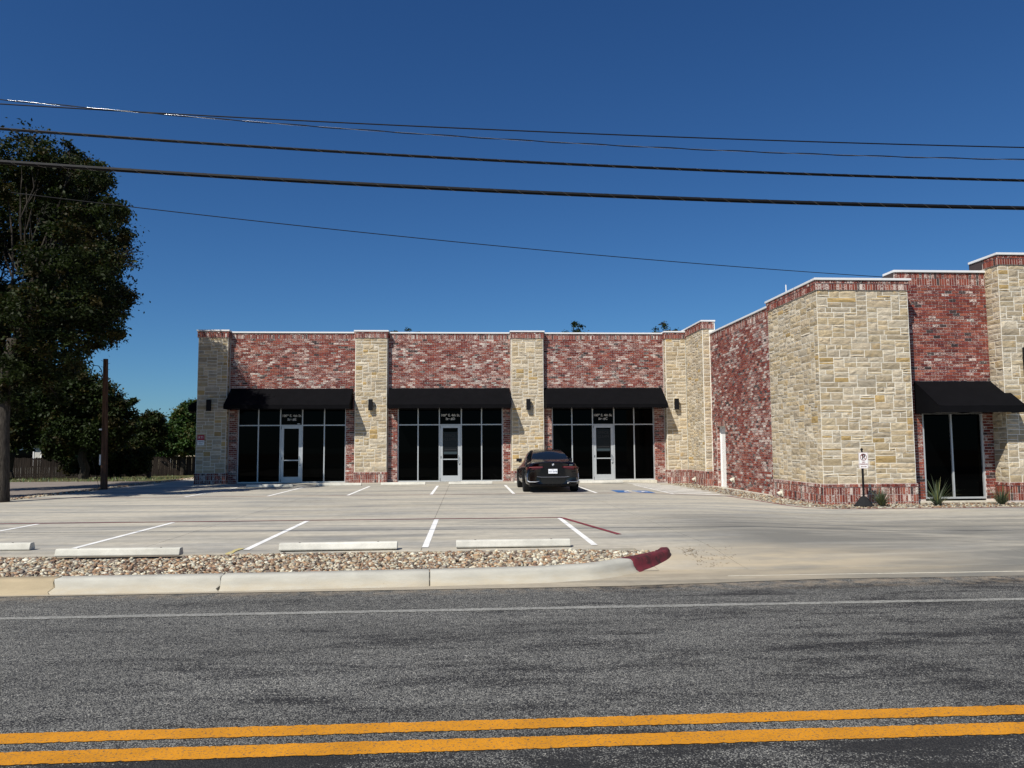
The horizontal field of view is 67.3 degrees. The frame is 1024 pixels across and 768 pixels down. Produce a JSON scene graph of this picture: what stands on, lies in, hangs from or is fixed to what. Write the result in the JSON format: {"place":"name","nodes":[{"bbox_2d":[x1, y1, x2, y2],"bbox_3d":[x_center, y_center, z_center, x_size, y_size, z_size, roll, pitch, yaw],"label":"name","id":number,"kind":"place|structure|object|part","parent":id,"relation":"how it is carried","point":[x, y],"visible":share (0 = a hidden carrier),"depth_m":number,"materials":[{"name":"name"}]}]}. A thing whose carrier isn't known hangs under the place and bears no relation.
{"place":"outdoors","nodes":[
{"label":"outdoors","id":0,"kind":"place"},
{"bbox_2d":[10,481,154,497],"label":"side street","id":1,"kind":"structure","parent":0,"point":[18,489],"depth_m":33.13,"materials":[{"name":"grey asphalt"}]},
{"bbox_2d":[12,477,190,497],"bbox_3d":[-16.276,3.878,26.607,0.100,0.120,36.500,0,-5,-3],"label":"steel edging","id":2,"kind":"object","parent":1,"relation":"on","point":[83,489],"visible":0.11,"depth_m":28.93,"materials":[{"name":"grey metal"}]},
{"bbox_2d":[10,470,193,481],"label":"grass verge","id":3,"kind":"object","parent":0,"point":[82,480],"depth_m":41.77,"materials":[{"name":"green plant"}]},
{"bbox_2d":[10,384,37,479],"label":"tree","id":4,"kind":"object","parent":3,"relation":"on","point":[12,458],"depth_m":47.92,"materials":[{"name":"green plant"}]},
{"bbox_2d":[14,448,58,475],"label":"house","id":5,"kind":"structure","parent":3,"relation":"on","point":[24,454],"depth_m":63.43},
{"bbox_2d":[14,449,33,465],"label":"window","id":6,"kind":"structure","parent":5,"relation":"in","point":[22,454],"depth_m":63.41,"materials":[{"name":"black glass"}]},
{"bbox_2d":[10,362,142,478],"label":"tree","id":7,"kind":"object","parent":3,"relation":"on","point":[53,429],"visible":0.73,"depth_m":43.79,"materials":[{"name":"green plant"}]},
{"bbox_2d":[42,443,156,478],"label":"shrub thicket","id":8,"kind":"object","parent":3,"relation":"on","point":[131,460],"visible":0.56,"depth_m":47.77,"materials":[{"name":"green plant"}]},
{"bbox_2d":[13,456,194,478],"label":"plank fence","id":9,"kind":"object","parent":3,"relation":"on","point":[50,469],"visible":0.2,"depth_m":58.88,"materials":[{"name":"brown wood"}]},
{"bbox_2d":[128,408,171,478],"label":"tree","id":10,"kind":"object","parent":3,"relation":"on","point":[154,429],"visible":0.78,"depth_m":50.15,"materials":[{"name":"green plant"}]},
{"bbox_2d":[156,398,196,474],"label":"tree","id":11,"kind":"object","parent":3,"relation":"on","point":[181,436],"visible":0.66,"depth_m":63.59,"materials":[{"name":"green plant"}]},
{"bbox_2d":[390,328,419,331],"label":"tree","id":12,"kind":"object","parent":3,"relation":"on","point":[408,329],"visible":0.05,"depth_m":55.99,"materials":[{"name":"green plant"}]},
{"bbox_2d":[561,321,588,332],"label":"tree","id":13,"kind":"object","parent":3,"relation":"on","point":[573,323],"visible":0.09,"depth_m":54.73,"materials":[{"name":"green plant"}]},
{"bbox_2d":[652,321,680,332],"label":"tree","id":14,"kind":"object","parent":3,"relation":"on","point":[664,325],"visible":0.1,"depth_m":55.18,"materials":[{"name":"green plant"}]},
{"bbox_2d":[0,548,652,576],"bbox_3d":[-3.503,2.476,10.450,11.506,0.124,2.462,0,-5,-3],"label":"river pebbles","id":15,"kind":"object","parent":0,"point":[76,566],"visible":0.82,"depth_m":10.66,"materials":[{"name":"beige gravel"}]},
{"bbox_2d":[54,547,182,556],"bbox_3d":[-5.804,2.481,11.373,1.800,0.116,0.166,0,-5,-2],"label":"wheel stop","id":16,"kind":"object","parent":15,"relation":"on","point":[105,552],"visible":1,"depth_m":11.31,"materials":[{"name":"concrete"}]},
{"bbox_2d":[0,576,1023,767],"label":"road","id":17,"kind":"structure","parent":0,"point":[105,674],"depth_m":5.94,"materials":[{"name":"grey asphalt"}]},
{"bbox_2d":[0,582,565,596],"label":"gutter","id":18,"kind":"object","parent":17,"relation":"on","point":[541,585],"visible":0.31,"depth_m":9.23,"materials":[{"name":"beige concrete"}]},
{"bbox_2d":[0,547,670,595],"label":"kerb","id":19,"kind":"structure","parent":17,"relation":"on","point":[163,583],"depth_m":9.37,"materials":[{"name":"concrete"}]},
{"bbox_2d":[0,722,1023,764],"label":"line","id":20,"kind":"object","parent":17,"relation":"on","point":[269,750],"visible":1,"depth_m":4.42,"materials":[{"name":"yellow paint"}]},
{"bbox_2d":[0,705,1023,743],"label":"line","id":21,"kind":"object","parent":17,"relation":"on","point":[154,734],"visible":1,"depth_m":4.72,"materials":[{"name":"yellow paint"}]},
{"bbox_2d":[0,598,1023,619],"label":"edge line","id":22,"kind":"object","parent":17,"relation":"on","point":[466,609],"visible":1,"depth_m":8.07,"materials":[{"name":"paint"}]},
{"bbox_2d":[563,570,886,586],"bbox_3d":[2.721,2.487,9.859,4.200,0.001,0.900,0,-5,-3],"label":"gutter","id":23,"kind":"object","parent":17,"relation":"on","point":[635,579],"visible":0.92,"depth_m":9.88,"materials":[{"name":"beige concrete"}]},
{"bbox_2d":[634,565,1023,578],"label":"gutter","id":24,"kind":"object","parent":17,"relation":"on","point":[905,572],"visible":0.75,"depth_m":10.38,"materials":[{"name":"beige concrete"}]},
{"bbox_2d":[734,571,1015,575],"bbox_3d":[21.080,2.477,11.101,36.600,0.005,0.016,0,-5,-3],"label":"gutter joint","id":25,"kind":"object","parent":24,"relation":"on","point":[886,573],"visible":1,"depth_m":10.13,"materials":[{"name":"grey concrete"}]},
{"bbox_2d":[0,479,1023,570],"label":"parking lot","id":26,"kind":"structure","parent":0,"point":[753,534],"depth_m":16.09,"materials":[{"name":"concrete"}]},
{"bbox_2d":[0,542,34,550],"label":"wheel stop","id":27,"kind":"object","parent":26,"relation":"on","point":[12,546],"visible":1,"depth_m":12.03,"materials":[{"name":"concrete"}]},
{"bbox_2d":[0,524,37,530],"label":"parking line","id":28,"kind":"object","parent":26,"relation":"on","point":[18,527],"visible":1,"depth_m":15.54,"materials":[{"name":"white paint"}]},
{"bbox_2d":[73,522,174,547],"bbox_3d":[-7.088,2.768,14.108,0.100,0.004,4.640,0,-5,-3],"label":"parking line","id":29,"kind":"object","parent":26,"relation":"on","point":[122,535],"visible":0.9,"depth_m":13.92,"materials":[{"name":"white paint"}]},
{"bbox_2d":[226,548,243,553],"bbox_3d":[-4.274,2.575,11.848,0.111,0.021,0.544,-1,-5,3],"label":"yellow utility mark","id":30,"kind":"object","parent":26,"relation":"on","point":[233,551],"visible":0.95,"depth_m":11.89,"materials":[{"name":"yellow paint"}]},
{"bbox_2d":[246,484,293,486],"bbox_3d":[-9.707,4.082,30.851,1.830,0.116,0.167,0,-5,-3],"label":"wheel stop","id":31,"kind":"object","parent":26,"relation":"on","point":[271,485],"visible":1,"depth_m":30.80,"materials":[{"name":"concrete"}]},
{"bbox_2d":[243,521,307,549],"bbox_3d":[-4.273,2.765,14.275,0.100,0.004,4.640,0,-5,-3],"label":"parking line","id":32,"kind":"object","parent":26,"relation":"on","point":[269,538],"visible":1,"depth_m":13.69,"materials":[{"name":"white paint"}]},
{"bbox_2d":[2,517,561,523],"bbox_3d":[-6.933,2.960,16.549,16.120,0.001,0.085,0,-5,-3],"label":"fire lane line","id":33,"kind":"object","parent":26,"relation":"on","point":[280,520],"visible":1,"depth_m":16.66,"materials":[{"name":"red paint"}]},
{"bbox_2d":[279,541,397,550],"bbox_3d":[-2.680,2.506,11.919,1.800,0.116,0.166,0,-5,-4],"label":"wheel stop","id":34,"kind":"object","parent":26,"relation":"on","point":[310,546],"visible":1,"depth_m":11.85,"materials":[{"name":"concrete"}]},
{"bbox_2d":[316,483,361,485],"bbox_3d":[-7.107,4.127,31.605,1.830,0.116,0.167,0,-5,-3],"label":"wheel stop","id":35,"kind":"object","parent":26,"relation":"on","point":[338,484],"visible":1,"depth_m":31.54,"materials":[{"name":"concrete"}]},
{"bbox_2d":[28,493,715,498],"bbox_3d":[-4.132,3.722,25.302,22.750,0.136,0.070,0,-5,-3],"label":"fire lane line","id":36,"kind":"object","parent":26,"relation":"on","point":[342,495],"visible":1,"depth_m":25.22,"materials":[{"name":"red paint"}]},
{"bbox_2d":[381,482,424,484],"bbox_3d":[-4.526,4.144,32.008,1.830,0.116,0.167,0,-5,-3],"label":"wheel stop","id":37,"kind":"object","parent":26,"relation":"on","point":[402,483],"visible":0.99,"depth_m":31.94,"materials":[{"name":"concrete"}]},
{"bbox_2d":[422,519,438,546],"bbox_3d":[-1.508,2.761,14.440,0.100,0.004,4.640,0,-5,-3],"label":"parking line","id":38,"kind":"object","parent":26,"relation":"on","point":[430,534],"visible":1,"depth_m":13.86,"materials":[{"name":"white paint"}]},
{"bbox_2d":[449,481,491,483],"bbox_3d":[-1.740,4.153,32.324,1.830,0.116,0.167,0,-5,-3],"label":"wheel stop","id":39,"kind":"object","parent":26,"relation":"on","point":[477,482],"visible":1,"depth_m":32.26,"materials":[{"name":"concrete"}]},
{"bbox_2d":[456,538,570,547],"bbox_3d":[0.021,2.508,12.139,1.800,0.116,0.167,0,-5,-3],"label":"wheel stop","id":40,"kind":"object","parent":26,"relation":"on","point":[488,543],"visible":1,"depth_m":12.07,"materials":[{"name":"concrete"}]},
{"bbox_2d":[516,448,578,491],"bbox_3d":[1.241,3.122,28.508,2.100,1.525,5.052,0,-5,-3],"label":"parked car","id":41,"kind":"object","parent":26,"relation":"on","point":[546,467],"visible":1,"depth_m":26.09,"materials":[{"name":"black paint"}]},
{"bbox_3d":[1.315,2.538,27.248,1.320,0.348,0.800,0,-5,-3],"label":"rear window","id":42,"kind":"part","parent":41,"relation":"part of","materials":[{"name":"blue glass"}]},
{"bbox_2d":[558,518,596,544],"bbox_3d":[1.182,2.758,14.600,0.100,0.004,4.640,0,-5,-3],"label":"parking line","id":43,"kind":"object","parent":26,"relation":"on","point":[586,538],"visible":1,"depth_m":14.04,"materials":[{"name":"white paint"}]},
{"bbox_2d":[563,517,619,533],"bbox_3d":[1.504,2.810,15.334,0.100,0.001,3.348,1,-5,-14],"label":"fire lane line","id":44,"kind":"object","parent":26,"relation":"on","point":[591,526],"visible":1,"depth_m":15.03,"materials":[{"name":"red paint"}]},
{"bbox_2d":[580,480,622,482],"bbox_3d":[3.811,4.169,32.803,1.830,0.116,0.167,0,-5,-3],"label":"wheel stop","id":45,"kind":"object","parent":26,"relation":"on","point":[605,481],"visible":0.95,"depth_m":32.75,"materials":[{"name":"concrete"}]},
{"bbox_2d":[194,252,1023,504],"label":"retail building","id":46,"kind":"structure","parent":26,"relation":"on","point":[804,391],"depth_m":33.42,"materials":[{"name":"stone"}]},
{"bbox_2d":[188,401,196,412],"bbox_3d":[-14.731,1.083,37.781,0.920,0.764,3.900,0,-5,-3],"label":"awning","id":47,"kind":"object","parent":46,"relation":"attached to","point":[192,407],"visible":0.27,"depth_m":35.81,"materials":[{"name":"black fabric"}]},
{"bbox_2d":[197,435,203,444],"bbox_3d":[-13.766,2.489,34.048,0.300,0.460,0.075,0,-5,-3],"label":"wall sign","id":48,"kind":"object","parent":46,"relation":"attached to","point":[200,439],"visible":1,"depth_m":34.01,"materials":[{"name":"red"}]},
{"bbox_2d":[206,400,210,410],"bbox_3d":[-13.451,0.948,34.120,0.190,0.508,0.182,0,-5,-3],"label":"wall light","id":49,"kind":"object","parent":46,"relation":"attached to","point":[208,405],"visible":1,"depth_m":34.03,"materials":[{"name":"black metal"}]},
{"bbox_2d":[223,388,352,409],"bbox_3d":[-9.889,0.643,34.184,5.420,0.975,1.106,0,-5,-3],"label":"awning","id":50,"kind":"object","parent":46,"relation":"attached to","point":[295,399],"visible":1,"depth_m":34.08,"materials":[{"name":"black fabric"}]},
{"bbox_2d":[280,426,301,482],"bbox_3d":[-9.948,3.158,34.599,0.921,2.529,0.142,0,-5,-3],"label":"door","id":51,"kind":"structure","parent":46,"relation":"in","point":[291,436],"depth_m":34.64,"materials":[{"name":"metal"}]},
{"bbox_2d":[368,399,372,410],"bbox_3d":[-6.354,0.939,34.543,0.190,0.508,0.182,0,-5,-3],"label":"wall light","id":52,"kind":"object","parent":46,"relation":"attached to","point":[370,404],"visible":1,"depth_m":34.46,"materials":[{"name":"black metal"}]},
{"bbox_2d":[11,192,880,276],"bbox_3d":[2.591,-3.930,22.069,29.921,0.755,0.022,1,-5,-15],"label":"service cable","id":53,"kind":"object","parent":46,"relation":"attached to","point":[425,238],"visible":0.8,"depth_m":20.65,"materials":[{"name":"black metal"}]},
{"bbox_2d":[387,388,510,408],"bbox_3d":[-2.807,0.625,34.607,5.450,0.975,1.106,0,-5,-3],"label":"awning","id":54,"kind":"object","parent":46,"relation":"attached to","point":[475,398],"visible":1,"depth_m":34.50,"materials":[{"name":"black fabric"}]},
{"bbox_2d":[440,425,460,480],"bbox_3d":[-2.813,3.150,35.024,0.946,2.529,0.142,0,-5,-3],"label":"door","id":55,"kind":"structure","parent":46,"relation":"in","point":[450,435],"depth_m":35.05,"materials":[{"name":"metal"}]},
{"bbox_2d":[526,399,530,409],"bbox_3d":[0.743,0.931,34.966,0.190,0.508,0.182,0,-5,-3],"label":"wall light","id":56,"kind":"object","parent":46,"relation":"attached to","point":[528,404],"visible":1,"depth_m":34.88,"materials":[{"name":"black metal"}]},
{"bbox_2d":[593,425,613,479],"bbox_3d":[4.222,3.152,35.442,0.941,2.509,0.142,0,-5,-3],"label":"door","id":57,"kind":"structure","parent":46,"relation":"in","point":[603,445],"depth_m":35.47,"materials":[{"name":"metal"}]},
{"bbox_2d":[544,388,667,408],"bbox_3d":[4.250,0.617,35.027,5.490,0.975,1.106,0,-5,-3],"label":"awning","id":58,"kind":"object","parent":46,"relation":"attached to","point":[602,398],"visible":1,"depth_m":34.93,"materials":[{"name":"black fabric"}]},
{"bbox_2d":[674,398,678,409],"bbox_3d":[7.571,0.923,35.373,0.190,0.508,0.182,0,-5,-3],"label":"wall light","id":59,"kind":"object","parent":46,"relation":"attached to","point":[676,403],"visible":1,"depth_m":35.29,"materials":[{"name":"black metal"}]},
{"bbox_2d":[721,428,726,486],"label":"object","id":60,"kind":"structure","parent":46,"relation":"in","point":[724,475],"depth_m":31.92,"materials":[{"name":"white metal"}]},
{"bbox_2d":[777,489,782,495],"bbox_3d":[8.671,3.534,24.953,0.171,0.220,0.220,0,-5,-3],"label":"drain outlet","id":61,"kind":"object","parent":46,"relation":"attached to","point":[780,493],"visible":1,"depth_m":24.91,"materials":[{"name":"white plastic"}]},
{"bbox_2d":[914,381,1023,413],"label":"awning","id":62,"kind":"object","parent":46,"relation":"attached to","point":[959,397],"visible":0.98,"depth_m":22.49,"materials":[{"name":"black fabric"}]},
{"bbox_2d":[1022,347,1023,370],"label":"wall light","id":63,"kind":"object","parent":46,"relation":"attached to","point":[1023,357],"visible":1,"depth_m":22.68,"materials":[{"name":"black metal"}]},
{"bbox_2d":[612,490,653,492],"bbox_3d":[4.194,3.735,26.706,1.300,0.033,1.350,0,-5,-3],"label":"accessible symbol panel","id":64,"kind":"object","parent":26,"relation":"on","point":[632,490],"visible":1,"depth_m":26.60,"materials":[{"name":"blue paint"}]},
{"bbox_2d":[730,496,989,508],"bbox_3d":[15.400,3.367,21.440,18.147,0.014,4.862,-2,-5,14],"label":"fire lane line","id":65,"kind":"object","parent":26,"relation":"on","point":[875,508],"visible":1,"depth_m":20.77,"materials":[{"name":"red paint"}]},
{"bbox_2d":[854,448,873,506],"bbox_3d":[9.776,2.598,21.426,0.490,1.616,0.490,0,-5,-3],"label":"no parking sign","id":66,"kind":"object","parent":26,"relation":"on","point":[863,500],"visible":1,"depth_m":21.40,"materials":[{"name":"metal"}]},
{"bbox_2d":[0,160,1023,209],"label":"overhead cable","id":67,"kind":"object","parent":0,"point":[350,183],"visible":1,"depth_m":11.37,"materials":[{"name":"black metal"}]},
{"bbox_2d":[0,127,1023,181],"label":"overhead cable","id":68,"kind":"object","parent":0,"point":[491,160],"visible":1,"depth_m":11.82,"materials":[{"name":"black metal"}]},
{"bbox_2d":[0,103,1023,147],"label":"overhead cable","id":69,"kind":"object","parent":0,"point":[521,130],"visible":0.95,"depth_m":12.61,"materials":[{"name":"black metal"}]},
{"bbox_2d":[0,99,1023,159],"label":"overhead cable","id":70,"kind":"object","parent":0,"point":[508,139],"visible":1,"depth_m":12.38,"materials":[{"name":"black metal"}]},
{"bbox_2d":[0,0,1023,422],"label":"sky","id":71,"kind":"structure","parent":0,"point":[931,72],"materials":[{"name":"blue"}]},
{"bbox_2d":[678,545,735,566],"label":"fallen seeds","id":72,"kind":"object","parent":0,"point":[701,556],"visible":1,"depth_m":11.49,"materials":[{"name":"beige plant"}]},
{"bbox_2d":[919,502,1009,503],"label":"planting bed soil","id":73,"kind":"structure","parent":0,"point":[969,502],"depth_m":22.76,"materials":[{"name":"brown soil"}]},
{"bbox_2d":[668,483,1023,508],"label":"river pebbles","id":74,"kind":"object","parent":73,"relation":"on","point":[830,506],"visible":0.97,"depth_m":22.01,"materials":[{"name":"beige gravel"}]},
{"bbox_2d":[867,487,896,506],"bbox_3d":[10.309,3.101,21.448,1.114,0.657,1.034,0,-5,-3],"label":"yucca plant","id":75,"kind":"object","parent":73,"relation":"on","point":[881,499],"visible":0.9,"depth_m":21.36,"materials":[{"name":"green plant"}]},
{"bbox_2d":[915,478,955,505],"bbox_3d":[11.953,2.982,21.555,1.404,0.892,1.475,-3,-5,30],"label":"yucca plant","id":76,"kind":"object","parent":73,"relation":"on","point":[936,499],"visible":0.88,"depth_m":21.53,"materials":[{"name":"green plant"}]},
{"bbox_2d":[986,483,1015,503],"bbox_3d":[13.801,3.090,21.668,0.990,0.674,1.048,3,-6,-34],"label":"yucca plant","id":77,"kind":"object","parent":73,"relation":"on","point":[1002,499],"visible":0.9,"depth_m":21.61,"materials":[{"name":"green plant"}]},
{"label":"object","id":78,"kind":"structure","parent":0,"visible":0},
{"bbox_2d":[0,117,150,501],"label":"tree","id":79,"kind":"object","parent":78,"relation":"on","point":[73,265],"visible":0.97,"depth_m":25.24,"materials":[{"name":"green plant"}]},
{"bbox_2d":[91,359,109,489],"bbox_3d":[-16.127,1.700,29.980,0.805,5.408,0.370,1,-5,-14],"label":"timber pole","id":80,"kind":"object","parent":78,"relation":"on","point":[103,459],"visible":0.94,"depth_m":30.00,"materials":[{"name":"brown"}]},
{"bbox_2d":[10,477,193,499],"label":"river pebbles","id":81,"kind":"object","parent":78,"relation":"on","point":[54,493],"visible":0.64,"depth_m":29.16,"materials":[{"name":"beige gravel"}]}
]}

